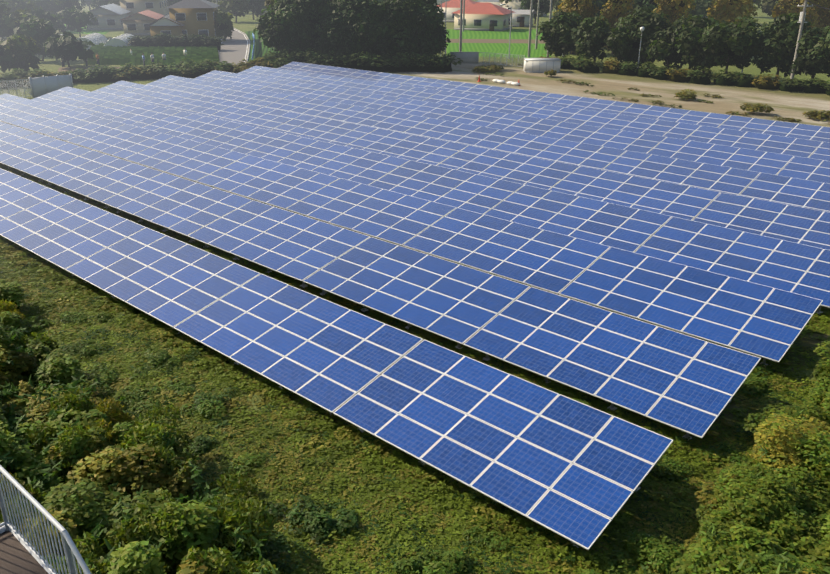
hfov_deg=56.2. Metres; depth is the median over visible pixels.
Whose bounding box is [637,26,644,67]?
lot lamp
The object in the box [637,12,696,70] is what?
line tree
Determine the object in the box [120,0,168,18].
house
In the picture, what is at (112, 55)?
field soil
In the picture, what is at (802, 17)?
utility pole
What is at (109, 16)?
house
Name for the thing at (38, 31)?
tree
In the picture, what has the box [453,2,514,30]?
house
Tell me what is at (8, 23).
tree
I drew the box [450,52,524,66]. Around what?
fence
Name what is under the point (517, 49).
paddy field
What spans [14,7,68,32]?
tree
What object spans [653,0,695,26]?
metasequoia
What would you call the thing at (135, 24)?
house
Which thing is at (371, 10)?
grove tree
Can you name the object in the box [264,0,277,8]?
grove tree
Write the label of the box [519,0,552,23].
tree
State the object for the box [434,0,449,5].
house
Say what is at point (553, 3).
tree
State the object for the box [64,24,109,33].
field
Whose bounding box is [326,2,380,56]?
grove tree
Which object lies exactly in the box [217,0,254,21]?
tree
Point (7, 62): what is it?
tree
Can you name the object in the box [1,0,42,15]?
tree
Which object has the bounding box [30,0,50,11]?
tree
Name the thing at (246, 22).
ground
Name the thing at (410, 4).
grove tree
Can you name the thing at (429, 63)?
hedges and weeds
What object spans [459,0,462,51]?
utility pole
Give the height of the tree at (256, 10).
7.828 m
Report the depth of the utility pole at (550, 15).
106.04 m
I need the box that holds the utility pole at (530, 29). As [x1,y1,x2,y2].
[528,0,532,56]
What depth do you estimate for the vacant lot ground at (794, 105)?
82.72 m
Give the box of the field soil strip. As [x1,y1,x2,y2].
[446,39,545,43]
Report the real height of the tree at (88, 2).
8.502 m
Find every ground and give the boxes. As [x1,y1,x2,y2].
[0,0,829,573]
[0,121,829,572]
[394,60,829,132]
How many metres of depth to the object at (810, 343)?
27.28 m
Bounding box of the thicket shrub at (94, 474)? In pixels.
[0,279,829,573]
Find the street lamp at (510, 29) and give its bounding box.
[500,4,511,58]
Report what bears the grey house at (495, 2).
on the ground at (246, 22)
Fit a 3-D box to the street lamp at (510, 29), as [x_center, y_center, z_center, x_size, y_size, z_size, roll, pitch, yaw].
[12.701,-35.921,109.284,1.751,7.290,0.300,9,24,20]
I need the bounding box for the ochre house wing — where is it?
[147,15,183,37]
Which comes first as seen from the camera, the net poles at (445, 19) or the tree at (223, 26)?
the net poles at (445, 19)
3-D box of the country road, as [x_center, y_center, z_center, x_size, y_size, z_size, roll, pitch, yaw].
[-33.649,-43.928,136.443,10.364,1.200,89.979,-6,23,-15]
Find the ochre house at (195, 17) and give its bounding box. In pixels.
[166,0,219,39]
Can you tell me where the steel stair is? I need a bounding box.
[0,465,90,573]
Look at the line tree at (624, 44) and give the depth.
94.56 m
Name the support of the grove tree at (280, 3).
on the ground at (246, 22)
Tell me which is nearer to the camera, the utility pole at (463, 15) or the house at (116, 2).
the utility pole at (463, 15)
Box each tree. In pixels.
[0,0,40,40]
[0,33,42,71]
[0,39,25,72]
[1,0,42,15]
[11,17,62,60]
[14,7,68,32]
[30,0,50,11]
[42,0,85,28]
[42,30,94,66]
[57,6,96,37]
[79,0,95,10]
[90,0,110,9]
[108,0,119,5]
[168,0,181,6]
[214,9,233,40]
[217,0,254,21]
[248,0,264,19]
[253,3,316,55]
[261,0,314,51]
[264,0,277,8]
[290,0,340,53]
[312,5,349,57]
[317,0,351,54]
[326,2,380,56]
[329,0,386,54]
[375,0,417,53]
[401,4,450,57]
[408,0,448,54]
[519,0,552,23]
[536,9,583,59]
[549,0,559,10]
[553,0,569,6]
[554,0,604,16]
[569,13,613,63]
[604,5,663,67]
[627,0,659,18]
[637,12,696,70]
[668,14,727,72]
[676,0,717,20]
[690,16,763,72]
[752,13,813,80]
[753,0,786,24]
[788,26,829,77]
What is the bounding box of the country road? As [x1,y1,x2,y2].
[218,28,254,64]
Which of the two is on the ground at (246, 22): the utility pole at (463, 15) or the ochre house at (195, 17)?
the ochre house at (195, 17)
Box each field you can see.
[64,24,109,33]
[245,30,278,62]
[446,29,543,39]
[446,43,550,57]
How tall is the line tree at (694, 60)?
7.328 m
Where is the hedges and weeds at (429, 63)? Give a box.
[0,32,829,123]
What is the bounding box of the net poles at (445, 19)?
[440,0,446,55]
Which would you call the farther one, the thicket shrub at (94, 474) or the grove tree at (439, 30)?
the grove tree at (439, 30)
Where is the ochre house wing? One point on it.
(167, 26)
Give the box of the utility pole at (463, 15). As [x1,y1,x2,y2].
[462,0,464,31]
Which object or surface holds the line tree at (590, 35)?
on the ground at (246, 22)
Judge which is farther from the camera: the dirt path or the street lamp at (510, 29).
the street lamp at (510, 29)
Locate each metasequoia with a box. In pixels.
[547,0,598,54]
[600,0,634,53]
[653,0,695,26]
[706,0,757,24]
[772,0,821,36]
[810,0,829,32]
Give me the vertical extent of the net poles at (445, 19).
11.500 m
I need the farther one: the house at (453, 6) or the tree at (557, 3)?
the house at (453, 6)
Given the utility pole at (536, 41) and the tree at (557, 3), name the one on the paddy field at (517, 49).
the utility pole at (536, 41)
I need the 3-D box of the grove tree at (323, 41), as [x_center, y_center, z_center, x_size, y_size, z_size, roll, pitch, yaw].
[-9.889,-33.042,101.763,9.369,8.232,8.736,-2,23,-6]
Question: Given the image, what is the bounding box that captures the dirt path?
[58,67,119,71]
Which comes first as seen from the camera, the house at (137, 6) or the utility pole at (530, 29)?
the utility pole at (530, 29)
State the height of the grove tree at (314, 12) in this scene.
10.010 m
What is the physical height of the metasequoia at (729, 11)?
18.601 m
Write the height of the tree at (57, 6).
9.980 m
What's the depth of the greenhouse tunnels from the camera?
122.15 m
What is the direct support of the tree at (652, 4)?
on the ground at (246, 22)
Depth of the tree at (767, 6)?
167.93 m
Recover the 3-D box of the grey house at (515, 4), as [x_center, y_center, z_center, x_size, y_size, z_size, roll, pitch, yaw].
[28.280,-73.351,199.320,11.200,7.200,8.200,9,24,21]
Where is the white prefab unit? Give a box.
[523,58,560,72]
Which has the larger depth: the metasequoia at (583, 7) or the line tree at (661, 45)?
the metasequoia at (583, 7)
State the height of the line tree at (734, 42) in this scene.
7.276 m
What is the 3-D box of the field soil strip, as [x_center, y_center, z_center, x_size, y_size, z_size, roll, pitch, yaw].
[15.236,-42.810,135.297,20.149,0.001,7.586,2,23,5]
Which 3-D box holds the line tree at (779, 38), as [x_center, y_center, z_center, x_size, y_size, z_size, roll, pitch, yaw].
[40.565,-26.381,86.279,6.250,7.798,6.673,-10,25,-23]
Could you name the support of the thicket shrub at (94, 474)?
on the ground at (246, 22)
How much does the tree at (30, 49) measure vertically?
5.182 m
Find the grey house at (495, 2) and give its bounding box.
[475,0,501,6]
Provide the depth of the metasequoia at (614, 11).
113.40 m
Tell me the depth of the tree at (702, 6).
143.28 m
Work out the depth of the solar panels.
34.40 m
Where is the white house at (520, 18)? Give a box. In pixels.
[509,9,535,26]
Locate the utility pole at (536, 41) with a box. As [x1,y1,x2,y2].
[535,0,539,48]
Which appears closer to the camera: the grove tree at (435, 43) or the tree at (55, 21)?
the grove tree at (435, 43)
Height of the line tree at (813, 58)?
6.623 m
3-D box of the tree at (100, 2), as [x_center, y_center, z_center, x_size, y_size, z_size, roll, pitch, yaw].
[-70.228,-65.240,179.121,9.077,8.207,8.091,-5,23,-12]
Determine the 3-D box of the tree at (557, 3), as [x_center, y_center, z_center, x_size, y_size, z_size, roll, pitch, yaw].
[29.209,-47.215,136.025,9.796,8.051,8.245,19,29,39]
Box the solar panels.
[0,62,829,549]
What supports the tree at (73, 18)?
on the ground at (246, 22)
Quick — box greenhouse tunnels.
[60,33,134,49]
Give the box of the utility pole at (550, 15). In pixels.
[547,0,552,56]
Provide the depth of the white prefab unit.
96.12 m
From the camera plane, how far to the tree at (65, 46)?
100.01 m
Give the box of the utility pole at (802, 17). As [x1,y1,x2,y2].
[790,0,812,78]
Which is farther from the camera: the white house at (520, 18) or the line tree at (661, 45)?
the white house at (520, 18)
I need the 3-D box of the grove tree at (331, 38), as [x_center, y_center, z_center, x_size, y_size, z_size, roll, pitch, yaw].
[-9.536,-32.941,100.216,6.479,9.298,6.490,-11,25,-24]
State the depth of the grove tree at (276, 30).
98.69 m
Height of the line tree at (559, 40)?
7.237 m
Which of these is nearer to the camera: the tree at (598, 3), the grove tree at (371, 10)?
the grove tree at (371, 10)
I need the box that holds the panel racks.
[3,99,821,547]
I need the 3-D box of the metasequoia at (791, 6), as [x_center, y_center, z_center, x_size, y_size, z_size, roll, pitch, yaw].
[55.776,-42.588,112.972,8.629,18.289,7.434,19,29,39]
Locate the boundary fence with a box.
[0,74,73,97]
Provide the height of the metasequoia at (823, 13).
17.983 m
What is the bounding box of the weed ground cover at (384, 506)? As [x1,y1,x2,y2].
[0,150,829,573]
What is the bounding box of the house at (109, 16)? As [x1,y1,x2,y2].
[87,3,130,29]
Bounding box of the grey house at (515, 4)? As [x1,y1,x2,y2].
[502,0,547,16]
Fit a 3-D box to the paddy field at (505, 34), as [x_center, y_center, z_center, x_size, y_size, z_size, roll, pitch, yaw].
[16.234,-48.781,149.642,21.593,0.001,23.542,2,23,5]
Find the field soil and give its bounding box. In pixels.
[84,43,219,64]

